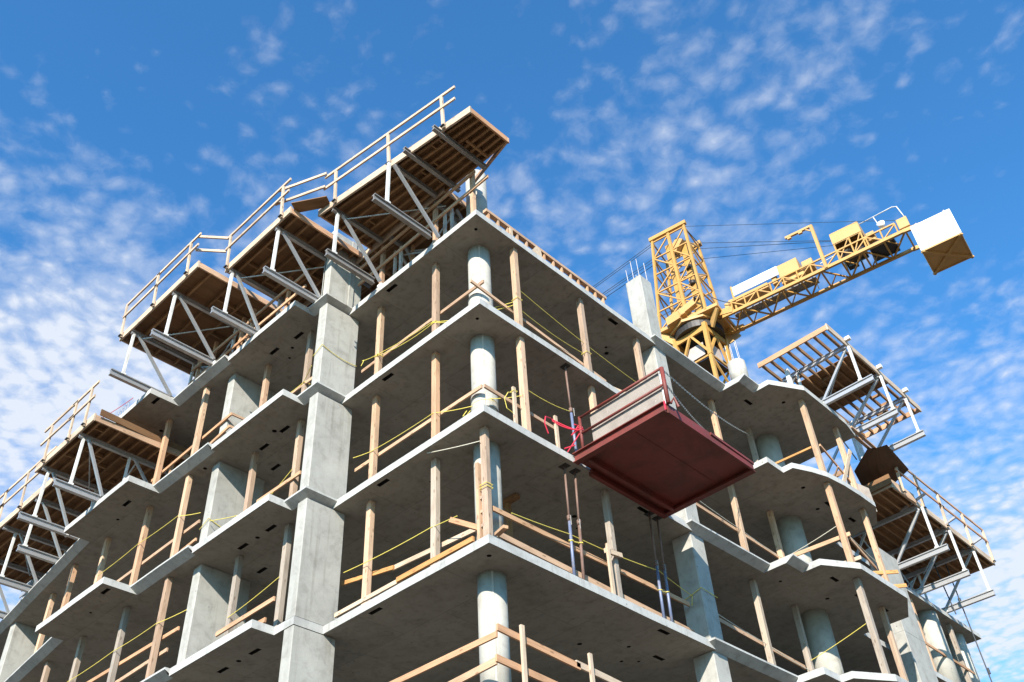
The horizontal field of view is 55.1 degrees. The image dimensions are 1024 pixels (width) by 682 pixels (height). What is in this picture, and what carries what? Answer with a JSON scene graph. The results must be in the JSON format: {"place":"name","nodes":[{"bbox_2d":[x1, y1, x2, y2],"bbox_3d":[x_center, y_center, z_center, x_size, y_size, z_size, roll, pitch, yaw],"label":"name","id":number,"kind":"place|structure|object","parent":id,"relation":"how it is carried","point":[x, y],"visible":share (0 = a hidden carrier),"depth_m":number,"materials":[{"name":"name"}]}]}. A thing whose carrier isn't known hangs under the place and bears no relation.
{"place":"outdoors","nodes":[
{"label":"outdoors","id":0,"kind":"place"},
{"bbox_2d":[502,493,519,545],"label":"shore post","id":1,"kind":"object","parent":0,"point":[507,502],"visible":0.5,"depth_m":21.25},
{"bbox_2d":[0,0,1023,681],"label":"sky","id":2,"kind":"structure","parent":0,"point":[131,130],"materials":[{"name":"blue"}]},
{"bbox_2d":[847,480,876,510],"bbox_3d":[10.218,4.550,28.934,0.814,1.130,0.061,-3,-42,-1],"label":"scrap sheet","id":3,"kind":"object","parent":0,"point":[864,490],"visible":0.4,"depth_m":29.03,"materials":[{"name":"white wood"}]},
{"label":"ground","id":4,"kind":"structure","parent":0,"visible":0},
{"bbox_2d":[0,169,981,681],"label":"concrete building","id":5,"kind":"structure","parent":4,"relation":"on","point":[468,593],"depth_m":23.71,"materials":[{"name":"concrete"}]},
{"bbox_2d":[34,593,56,652],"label":"timber post","id":6,"kind":"object","parent":5,"relation":"on","point":[48,612],"visible":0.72,"depth_m":28.98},
{"bbox_2d":[40,661,51,681],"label":"timber post","id":7,"kind":"object","parent":5,"relation":"on","point":[46,671],"visible":1,"depth_m":26.11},
{"bbox_2d":[0,446,94,618],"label":"form table","id":8,"kind":"object","parent":5,"relation":"on","point":[28,552],"visible":0.47,"depth_m":30.22,"materials":[{"name":"metal"}]},
{"bbox_2d":[60,564,78,608],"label":"timber post","id":9,"kind":"object","parent":5,"relation":"on","point":[70,584],"visible":0.33,"depth_m":27.79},
{"bbox_2d":[69,636,86,681],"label":"timber post","id":10,"kind":"object","parent":5,"relation":"on","point":[78,657],"visible":1,"depth_m":24.90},
{"bbox_2d":[94,537,111,583],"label":"timber post","id":11,"kind":"object","parent":5,"relation":"on","point":[103,556],"visible":0.38,"depth_m":26.78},
{"bbox_2d":[17,380,190,539],"bbox_3d":[-11.371,3.794,28.014,3.416,3.196,3.600,-34,-50,30],"label":"form table","id":12,"kind":"object","parent":5,"relation":"on","point":[94,457],"visible":0.62,"depth_m":27.65,"materials":[{"name":"wood"}]},
{"bbox_2d":[107,606,130,681],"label":"timber post","id":13,"kind":"object","parent":5,"relation":"on","point":[118,644],"visible":1,"depth_m":23.59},
{"bbox_2d":[87,626,179,681],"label":"guard rail","id":14,"kind":"object","parent":13,"relation":"attached to","point":[141,650],"visible":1,"depth_m":22.96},
{"bbox_2d":[115,648,167,681],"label":"guard rail","id":15,"kind":"object","parent":13,"relation":"attached to","point":[138,668],"visible":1,"depth_m":22.53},
{"bbox_2d":[129,506,153,585],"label":"timber post","id":16,"kind":"object","parent":5,"relation":"on","point":[140,548],"visible":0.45,"depth_m":25.37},
{"bbox_2d":[117,519,199,581],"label":"guard rail","id":17,"kind":"object","parent":16,"relation":"attached to","point":[169,543],"visible":0.64,"depth_m":24.72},
{"bbox_2d":[145,577,172,678],"bbox_3d":[-8.079,6.660,22.398,0.162,2.726,0.175,31,-52,-33],"label":"timber post","id":18,"kind":"object","parent":5,"relation":"on","point":[152,661],"visible":1,"depth_m":22.41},
{"bbox_2d":[152,419,172,484],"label":"timber post","id":19,"kind":"object","parent":5,"relation":"on","point":[162,452],"visible":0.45,"depth_m":27.35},
{"bbox_2d":[151,412,231,482],"bbox_3d":[-8.656,2.896,26.386,3.805,0.290,0.040,-34,-50,30],"label":"guard rail","id":20,"kind":"object","parent":19,"relation":"attached to","point":[222,421],"visible":0.93,"depth_m":26.15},
{"bbox_2d":[170,475,192,556],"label":"timber post","id":21,"kind":"object","parent":5,"relation":"on","point":[181,519],"visible":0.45,"depth_m":24.38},
{"bbox_2d":[108,232,283,397],"bbox_3d":[-7.518,0.718,29.176,4.090,3.144,7.400,-34,-50,30],"label":"form table","id":22,"kind":"object","parent":5,"relation":"on","point":[178,325],"visible":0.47,"depth_m":27.86,"materials":[{"name":"wood"}]},
{"bbox_2d":[190,387,210,455],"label":"timber post","id":23,"kind":"object","parent":5,"relation":"on","point":[200,422],"visible":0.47,"depth_m":26.35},
{"bbox_2d":[224,555,243,635],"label":"timber post","id":24,"kind":"object","parent":5,"relation":"on","point":[235,586],"visible":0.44,"depth_m":22.08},
{"bbox_2d":[236,317,246,349],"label":"rail post","id":25,"kind":"object","parent":5,"relation":"on","point":[241,334],"visible":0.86,"depth_m":27.48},
{"bbox_2d":[188,335,246,384],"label":"guard rail","id":26,"kind":"object","parent":25,"relation":"attached to","point":[235,345],"visible":0.57,"depth_m":27.40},
{"bbox_2d":[191,321,248,371],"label":"guard rail","id":27,"kind":"object","parent":25,"relation":"attached to","point":[218,347],"visible":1,"depth_m":27.99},
{"bbox_2d":[215,596,274,636],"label":"guard rail","id":28,"kind":"object","parent":5,"relation":"attached to","point":[246,616],"visible":1,"depth_m":20.35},
{"bbox_2d":[243,452,258,510],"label":"timber post","id":29,"kind":"object","parent":5,"relation":"on","point":[251,481],"visible":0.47,"depth_m":24.05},
{"bbox_2d":[259,364,271,406],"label":"timber post","id":30,"kind":"object","parent":5,"relation":"on","point":[265,385],"visible":0.38,"depth_m":26.07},
{"bbox_2d":[273,524,292,626],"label":"timber post","id":31,"kind":"object","parent":5,"relation":"on","point":[282,583],"visible":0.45,"depth_m":20.93,"materials":[{"name":"wood"}]},
{"bbox_2d":[284,276,292,308],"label":"rail post","id":32,"kind":"object","parent":5,"relation":"on","point":[288,294],"visible":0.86,"depth_m":26.36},
{"bbox_2d":[246,284,306,336],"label":"guard rail","id":33,"kind":"object","parent":32,"relation":"attached to","point":[278,308],"visible":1,"depth_m":26.24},
{"bbox_2d":[249,270,307,322],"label":"guard rail","id":34,"kind":"object","parent":32,"relation":"attached to","point":[276,297],"visible":0.93,"depth_m":26.70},
{"bbox_2d":[195,172,390,335],"bbox_3d":[-5.643,-1.900,26.429,4.408,3.214,4.217,-34,-50,30],"label":"form table","id":35,"kind":"object","parent":5,"relation":"on","point":[278,252],"visible":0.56,"depth_m":26.19,"materials":[{"name":"wood"}]},
{"bbox_2d":[289,419,304,496],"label":"timber post","id":36,"kind":"object","parent":5,"relation":"on","point":[297,453],"visible":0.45,"depth_m":23.01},
{"bbox_2d":[256,470,301,501],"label":"guard rail","id":37,"kind":"object","parent":36,"relation":"attached to","point":[287,481],"visible":0.71,"depth_m":22.67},
{"bbox_2d":[301,330,314,392],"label":"timber post","id":38,"kind":"object","parent":5,"relation":"on","point":[309,350],"visible":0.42,"depth_m":25.02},
{"bbox_2d":[361,500,374,604],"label":"timber post","id":39,"kind":"object","parent":5,"relation":"on","point":[368,551],"visible":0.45,"depth_m":20.45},
{"bbox_2d":[341,565,393,585],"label":"guard rail","id":40,"kind":"object","parent":39,"relation":"attached to","point":[374,573],"visible":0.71,"depth_m":20.17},
{"bbox_2d":[368,395,380,478],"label":"timber post","id":41,"kind":"object","parent":5,"relation":"on","point":[373,454],"visible":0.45,"depth_m":22.38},
{"bbox_2d":[354,384,482,472],"bbox_3d":[-2.119,1.966,21.526,4.201,0.130,0.040,-35,-50,30],"label":"guard rail","id":42,"kind":"object","parent":41,"relation":"attached to","point":[423,425],"visible":1,"depth_m":21.45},
{"bbox_2d":[374,306,384,373],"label":"timber post","id":43,"kind":"object","parent":5,"relation":"on","point":[379,336],"visible":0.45,"depth_m":24.38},
{"bbox_2d":[361,320,447,365],"bbox_3d":[-2.151,-0.091,23.173,3.933,0.794,0.674,-24,-46,22],"label":"rope","id":44,"kind":"object","parent":43,"relation":"attached to","point":[431,323],"visible":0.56,"depth_m":23.18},
{"bbox_2d":[361,280,483,373],"bbox_3d":[-2.203,-0.295,23.445,4.391,0.140,0.040,-35,-50,30],"label":"guard rail","id":45,"kind":"object","parent":43,"relation":"attached to","point":[453,303],"visible":0.86,"depth_m":23.31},
{"bbox_2d":[379,244,385,283],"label":"rail post","id":46,"kind":"object","parent":5,"relation":"on","point":[382,269],"visible":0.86,"depth_m":25.64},
{"bbox_2d":[358,174,488,286],"bbox_3d":[-2.330,-2.733,24.853,4.903,0.230,0.040,-34,-50,30],"label":"guard rail","id":47,"kind":"object","parent":46,"relation":"attached to","point":[438,217],"visible":0.79,"depth_m":24.56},
{"bbox_2d":[303,186,465,306],"bbox_3d":[-2.062,-0.603,27.258,6.000,2.020,5.125,-34,-50,30],"label":"form table","id":48,"kind":"object","parent":5,"relation":"on","point":[421,243],"visible":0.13,"depth_m":26.04,"materials":[{"name":"grey metal"}]},
{"bbox_2d":[318,86,508,287],"bbox_3d":[-1.992,-3.490,24.848,5.038,3.122,3.924,-34,-50,30],"label":"form table","id":49,"kind":"object","parent":5,"relation":"on","point":[370,210],"visible":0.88,"depth_m":24.51,"materials":[{"name":"wood"}]},
{"bbox_2d":[392,529,476,570],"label":"guard rail","id":50,"kind":"object","parent":5,"relation":"attached to","point":[464,534],"visible":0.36,"depth_m":19.22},
{"bbox_2d":[430,458,439,565],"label":"timber post","id":51,"kind":"object","parent":5,"relation":"on","point":[435,511],"visible":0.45,"depth_m":19.38,"materials":[{"name":"wood"}]},
{"bbox_2d":[343,482,492,572],"bbox_3d":[-2.015,3.843,19.366,4.251,0.495,0.281,-32,-49,28],"label":"rope","id":52,"kind":"object","parent":51,"relation":"attached to","point":[421,532],"visible":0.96,"depth_m":19.32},
{"bbox_2d":[431,351,439,437],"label":"timber post","id":53,"kind":"object","parent":5,"relation":"on","point":[435,399],"visible":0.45,"depth_m":21.30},
{"bbox_2d":[353,399,498,457],"bbox_3d":[-2.043,2.010,21.288,3.980,0.645,0.618,-23,-45,20],"label":"rope","id":54,"kind":"object","parent":53,"relation":"attached to","point":[422,420],"visible":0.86,"depth_m":21.10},
{"bbox_2d":[396,536,474,582],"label":"guard rail","id":55,"kind":"object","parent":5,"relation":"attached to","point":[438,557],"visible":1,"depth_m":18.15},
{"bbox_2d":[334,580,402,617],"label":"guard rail","id":56,"kind":"object","parent":55,"relation":"attached to","point":[366,598],"visible":1,"depth_m":19.22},
{"bbox_2d":[432,262,439,331],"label":"timber post","id":57,"kind":"object","parent":5,"relation":"on","point":[435,291],"visible":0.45,"depth_m":23.30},
{"bbox_2d":[390,631,497,681],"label":"guard rail","id":58,"kind":"object","parent":5,"relation":"attached to","point":[452,655],"visible":1,"depth_m":16.56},
{"bbox_2d":[469,171,475,212],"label":"rail post","id":59,"kind":"object","parent":5,"relation":"on","point":[472,196],"visible":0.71,"depth_m":23.86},
{"bbox_2d":[360,170,475,268],"bbox_3d":[-2.538,-3.035,25.303,4.553,0.220,0.040,-34,-50,30],"label":"guard rail","id":60,"kind":"object","parent":59,"relation":"attached to","point":[427,211],"visible":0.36,"depth_m":25.11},
{"bbox_2d":[448,657,497,681],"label":"guard rail","id":61,"kind":"object","parent":5,"relation":"attached to","point":[478,670],"visible":1,"depth_m":15.91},
{"bbox_2d":[480,426,492,536],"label":"timber post","id":62,"kind":"object","parent":5,"relation":"on","point":[486,478],"visible":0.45,"depth_m":18.60,"materials":[{"name":"wood"}]},
{"bbox_2d":[448,517,476,530],"bbox_3d":[-0.808,3.436,18.292,0.753,0.401,0.050,-5,-42,2],"label":"corner batten","id":63,"kind":"object","parent":62,"relation":"attached to","point":[463,523],"visible":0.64,"depth_m":18.30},
{"bbox_2d":[475,462,483,539],"bbox_3d":[-0.575,3.086,18.345,0.145,1.930,0.120,-34,-50,30],"label":"post splice","id":64,"kind":"object","parent":62,"relation":"attached to","point":[479,510],"visible":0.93,"depth_m":18.39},
{"bbox_2d":[511,386,517,423],"bbox_3d":[0.058,1.353,20.135,0.050,1.030,0.080,-34,-50,30],"label":"rail stake","id":65,"kind":"object","parent":5,"relation":"on","point":[515,414],"visible":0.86,"depth_m":20.14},
{"bbox_2d":[509,247,522,325],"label":"timber post","id":66,"kind":"object","parent":5,"relation":"on","point":[517,305],"visible":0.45,"depth_m":22.91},
{"bbox_2d":[494,291,635,381],"bbox_3d":[1.388,0.097,23.854,0.550,0.964,5.485,-34,-50,30],"label":"rope","id":67,"kind":"object","parent":66,"relation":"attached to","point":[554,335],"visible":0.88,"depth_m":23.49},
{"bbox_2d":[483,384,553,429],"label":"guard rail","id":68,"kind":"object","parent":5,"relation":"attached to","point":[509,401],"visible":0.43,"depth_m":20.61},
{"bbox_2d":[516,336,530,430],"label":"timber post","id":69,"kind":"object","parent":5,"relation":"on","point":[523,387],"visible":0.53,"depth_m":20.96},
{"bbox_2d":[519,624,527,681],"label":"rail stake","id":70,"kind":"object","parent":5,"relation":"on","point":[523,653],"visible":1,"depth_m":16.13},
{"bbox_2d":[495,654,556,681],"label":"guard rail","id":71,"kind":"object","parent":70,"relation":"attached to","point":[515,666],"visible":1,"depth_m":15.95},
{"bbox_2d":[496,623,580,670],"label":"guard rail","id":72,"kind":"object","parent":70,"relation":"attached to","point":[514,635],"visible":1,"depth_m":16.59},
{"bbox_2d":[483,208,606,302],"bbox_3d":[0.937,-2.000,24.751,0.175,0.475,4.500,-34,-50,30],"label":"edge stud frame","id":73,"kind":"object","parent":5,"relation":"on","point":[527,242],"visible":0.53,"depth_m":24.69,"materials":[{"name":"wood"}]},
{"bbox_2d":[553,415,559,447],"bbox_3d":[0.953,1.966,20.817,0.050,0.930,0.080,-34,-50,30],"label":"rail stake","id":74,"kind":"object","parent":5,"relation":"on","point":[556,430],"visible":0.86,"depth_m":20.81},
{"bbox_2d":[544,416,583,451],"bbox_3d":[1.064,1.985,20.816,0.957,0.751,0.327,13,-44,-18],"label":"warning tape","id":75,"kind":"object","parent":74,"relation":"attached to","point":[577,429],"visible":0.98,"depth_m":20.93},
{"bbox_2d":[559,463,575,575],"bbox_3d":[1.160,3.638,19.698,0.210,2.730,0.195,-34,-50,30],"label":"steel prop","id":76,"kind":"object","parent":5,"relation":"on","point":[564,466],"visible":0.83,"depth_m":19.66,"materials":[{"name":"blue paint"}]},
{"bbox_2d":[560,363,576,450],"bbox_3d":[1.319,1.614,21.803,0.210,2.730,0.215,-34,-50,30],"label":"steel prop","id":77,"kind":"object","parent":5,"relation":"on","point":[565,366],"visible":0.83,"depth_m":21.91,"materials":[{"name":"blue paint"}]},
{"bbox_2d":[569,468,584,579],"bbox_3d":[1.369,3.754,19.844,0.210,2.730,0.255,-34,-50,30],"label":"steel prop","id":78,"kind":"object","parent":5,"relation":"on","point":[575,471],"visible":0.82,"depth_m":19.80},
{"bbox_2d":[576,297,592,371],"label":"timber post","id":79,"kind":"object","parent":5,"relation":"on","point":[583,332],"visible":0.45,"depth_m":24.39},
{"bbox_2d":[470,279,605,380],"bbox_3d":[0.698,-0.168,23.098,0.040,0.455,4.637,-34,-50,30],"label":"guard rail","id":80,"kind":"object","parent":79,"relation":"attached to","point":[511,311],"visible":0.71,"depth_m":22.92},
{"bbox_2d":[587,653,594,681],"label":"rail stake","id":81,"kind":"object","parent":5,"relation":"on","point":[591,667],"visible":1,"depth_m":17.27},
{"bbox_2d":[575,660,620,681],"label":"guard rail","id":82,"kind":"object","parent":81,"relation":"attached to","point":[599,674],"visible":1,"depth_m":17.42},
{"bbox_2d":[587,385,597,412],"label":"timber post","id":83,"kind":"object","parent":5,"relation":"on","point":[592,396],"visible":0.33,"depth_m":23.05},
{"bbox_2d":[605,543,615,593],"bbox_3d":[1.977,4.590,19.662,0.050,1.180,0.080,-34,-50,30],"label":"rail stake","id":84,"kind":"object","parent":5,"relation":"on","point":[610,569],"visible":0.93,"depth_m":19.66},
{"bbox_2d":[601,489,622,597],"bbox_3d":[2.088,4.280,20.489,0.162,2.726,0.162,-33,-49,29],"label":"timber post","id":85,"kind":"object","parent":5,"relation":"on","point":[608,520],"visible":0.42,"depth_m":20.59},
{"bbox_2d":[492,506,689,606],"bbox_3d":[1.794,4.498,20.072,0.040,0.160,6.181,-34,-50,30],"label":"guard rail","id":86,"kind":"object","parent":85,"relation":"attached to","point":[567,545],"visible":1,"depth_m":19.66,"materials":[{"name":"wood"}]},
{"bbox_2d":[497,533,694,631],"bbox_3d":[1.858,4.960,19.708,0.040,0.240,6.082,-34,-50,30],"label":"guard rail","id":87,"kind":"object","parent":85,"relation":"attached to","point":[526,548],"visible":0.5,"depth_m":19.01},
{"bbox_2d":[512,513,717,599],"bbox_3d":[2.189,4.586,20.456,0.600,0.415,6.481,-34,-50,30],"label":"rope","id":88,"kind":"object","parent":85,"relation":"attached to","point":[624,558],"visible":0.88,"depth_m":20.61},
{"bbox_2d":[632,337,645,382],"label":"timber post","id":89,"kind":"object","parent":5,"relation":"on","point":[638,358],"visible":0.38,"depth_m":25.99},
{"bbox_2d":[644,511,665,618],"bbox_3d":[3.147,4.902,21.267,0.210,2.730,0.255,-34,-50,30],"label":"steel prop","id":90,"kind":"object","parent":5,"relation":"on","point":[649,514],"visible":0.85,"depth_m":21.23,"materials":[{"name":"blue paint"}]},
{"bbox_2d":[652,515,672,621],"bbox_3d":[3.342,5.028,21.424,0.210,2.730,0.275,-34,-50,30],"label":"steel prop","id":91,"kind":"object","parent":5,"relation":"on","point":[657,518],"visible":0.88,"depth_m":21.38,"materials":[{"name":"blue paint"}]},
{"bbox_2d":[572,366,755,518],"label":"loading platform","id":92,"kind":"structure","parent":5,"relation":"attached to","point":[650,448],"depth_m":20.63,"materials":[{"name":"red paint"}]},
{"bbox_2d":[707,399,722,439],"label":"timber post","id":93,"kind":"object","parent":5,"relation":"on","point":[715,421],"visible":0.38,"depth_m":28.19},
{"bbox_2d":[727,484,748,550],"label":"timber post","id":94,"kind":"object","parent":5,"relation":"on","point":[737,517],"visible":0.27,"depth_m":26.04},
{"bbox_2d":[745,428,758,462],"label":"timber post","id":95,"kind":"object","parent":5,"relation":"on","point":[753,449],"visible":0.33,"depth_m":29.43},
{"bbox_2d":[664,371,751,435],"bbox_3d":[5.149,1.714,24.827,0.046,4.476,9.742,-21,-44,18],"label":"steel chain","id":96,"kind":"object","parent":95,"relation":"hanging from","point":[702,403],"visible":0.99,"depth_m":23.16,"materials":[{"name":"metal"}]},
{"bbox_2d":[749,579,775,664],"bbox_3d":[6.169,7.096,23.960,0.181,2.726,0.162,-33,-49,29],"label":"timber post","id":97,"kind":"object","parent":5,"relation":"on","point":[762,621],"visible":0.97,"depth_m":24.07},
{"bbox_2d":[719,618,805,669],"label":"guard rail","id":98,"kind":"object","parent":97,"relation":"attached to","point":[738,630],"visible":0.64,"depth_m":23.60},
{"bbox_2d":[767,510,784,558],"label":"timber post","id":99,"kind":"object","parent":5,"relation":"on","point":[775,534],"visible":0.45,"depth_m":27.41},
{"bbox_2d":[696,503,778,557],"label":"guard rail","id":100,"kind":"object","parent":99,"relation":"attached to","point":[707,511],"visible":0.57,"depth_m":25.75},
{"bbox_2d":[791,604,814,671],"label":"timber post","id":101,"kind":"object","parent":5,"relation":"on","point":[802,637],"visible":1,"depth_m":25.38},
{"bbox_2d":[798,399,826,471],"bbox_3d":[8.596,2.780,28.029,0.188,2.726,0.188,-34,-50,29],"label":"timber post","id":102,"kind":"object","parent":5,"relation":"on","point":[812,436],"visible":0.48,"depth_m":28.02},
{"bbox_2d":[823,482,854,561],"bbox_3d":[8.741,4.944,26.103,0.187,2.726,0.187,-33,-49,29],"label":"timber post","id":103,"kind":"object","parent":5,"relation":"on","point":[839,524],"visible":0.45,"depth_m":26.11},
{"bbox_2d":[793,532,850,555],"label":"guard rail","id":104,"kind":"object","parent":103,"relation":"attached to","point":[819,545],"visible":0.71,"depth_m":26.23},
{"bbox_2d":[757,323,925,472],"bbox_3d":[10.483,2.282,31.369,3.975,1.920,6.050,-34,-50,30],"label":"form table","id":105,"kind":"object","parent":5,"relation":"on","point":[854,374],"visible":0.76,"depth_m":31.07,"materials":[{"name":"metal"}]},
{"bbox_2d":[832,427,858,489],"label":"timber post","id":106,"kind":"object","parent":5,"relation":"on","point":[843,453],"visible":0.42,"depth_m":29.37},
{"bbox_2d":[842,449,851,481],"bbox_3d":[9.752,3.852,28.642,1.091,1.896,0.074,15,-45,-20],"label":"scrap board","id":107,"kind":"object","parent":5,"relation":"on","point":[847,464],"visible":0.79,"depth_m":28.86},
{"bbox_2d":[853,577,890,673],"bbox_3d":[8.886,7.107,24.177,0.188,2.726,0.188,-35,-50,30],"label":"timber post","id":108,"kind":"object","parent":5,"relation":"on","point":[874,635],"visible":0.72,"depth_m":24.16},
{"bbox_2d":[859,508,889,581],"bbox_3d":[10.121,5.854,27.229,0.175,2.726,0.163,-33,-49,29],"label":"timber post","id":109,"kind":"object","parent":5,"relation":"on","point":[872,539],"visible":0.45,"depth_m":27.35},
{"bbox_2d":[848,536,877,570],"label":"guard rail","id":110,"kind":"object","parent":109,"relation":"attached to","point":[862,552],"visible":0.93,"depth_m":26.52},
{"bbox_2d":[878,606,908,681],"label":"timber post","id":111,"kind":"object","parent":5,"relation":"on","point":[893,644],"visible":1,"depth_m":25.66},
{"bbox_2d":[840,467,995,612],"bbox_3d":[13.583,7.247,33.773,4.007,3.196,7.775,-34,-50,30],"label":"form table","id":112,"kind":"object","parent":5,"relation":"on","point":[915,539],"visible":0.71,"depth_m":33.37,"materials":[{"name":"metal"}]},
{"bbox_2d":[854,445,908,485],"bbox_3d":[11.878,4.245,32.075,1.870,0.250,2.350,-34,-50,30],"label":"plywood panel","id":113,"kind":"object","parent":112,"relation":"attached to","point":[876,463],"visible":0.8,"depth_m":31.81,"materials":[{"name":"wood"}]},
{"bbox_2d":[945,564,991,681],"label":"service cable","id":114,"kind":"object","parent":112,"relation":"hanging from","point":[987,669],"visible":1,"depth_m":33.19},
{"bbox_2d":[909,597,936,671],"bbox_3d":[13.225,9.554,31.620,0.181,2.726,0.162,-35,-50,30],"label":"timber post","id":115,"kind":"object","parent":5,"relation":"on","point":[923,634],"visible":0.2,"depth_m":31.65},
{"bbox_2d":[925,641,974,674],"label":"guard rail","id":116,"kind":"object","parent":115,"relation":"attached to","point":[945,655],"visible":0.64,"depth_m":32.16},
{"bbox_2d":[946,624,971,681],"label":"timber post","id":117,"kind":"object","parent":5,"relation":"on","point":[957,650],"visible":0.97,"depth_m":33.52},
{"bbox_2d":[589,206,974,383],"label":"tower crane","id":118,"kind":"object","parent":4,"relation":"on","point":[700,333],"visible":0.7,"depth_m":49.54,"materials":[{"name":"yellow paint"}]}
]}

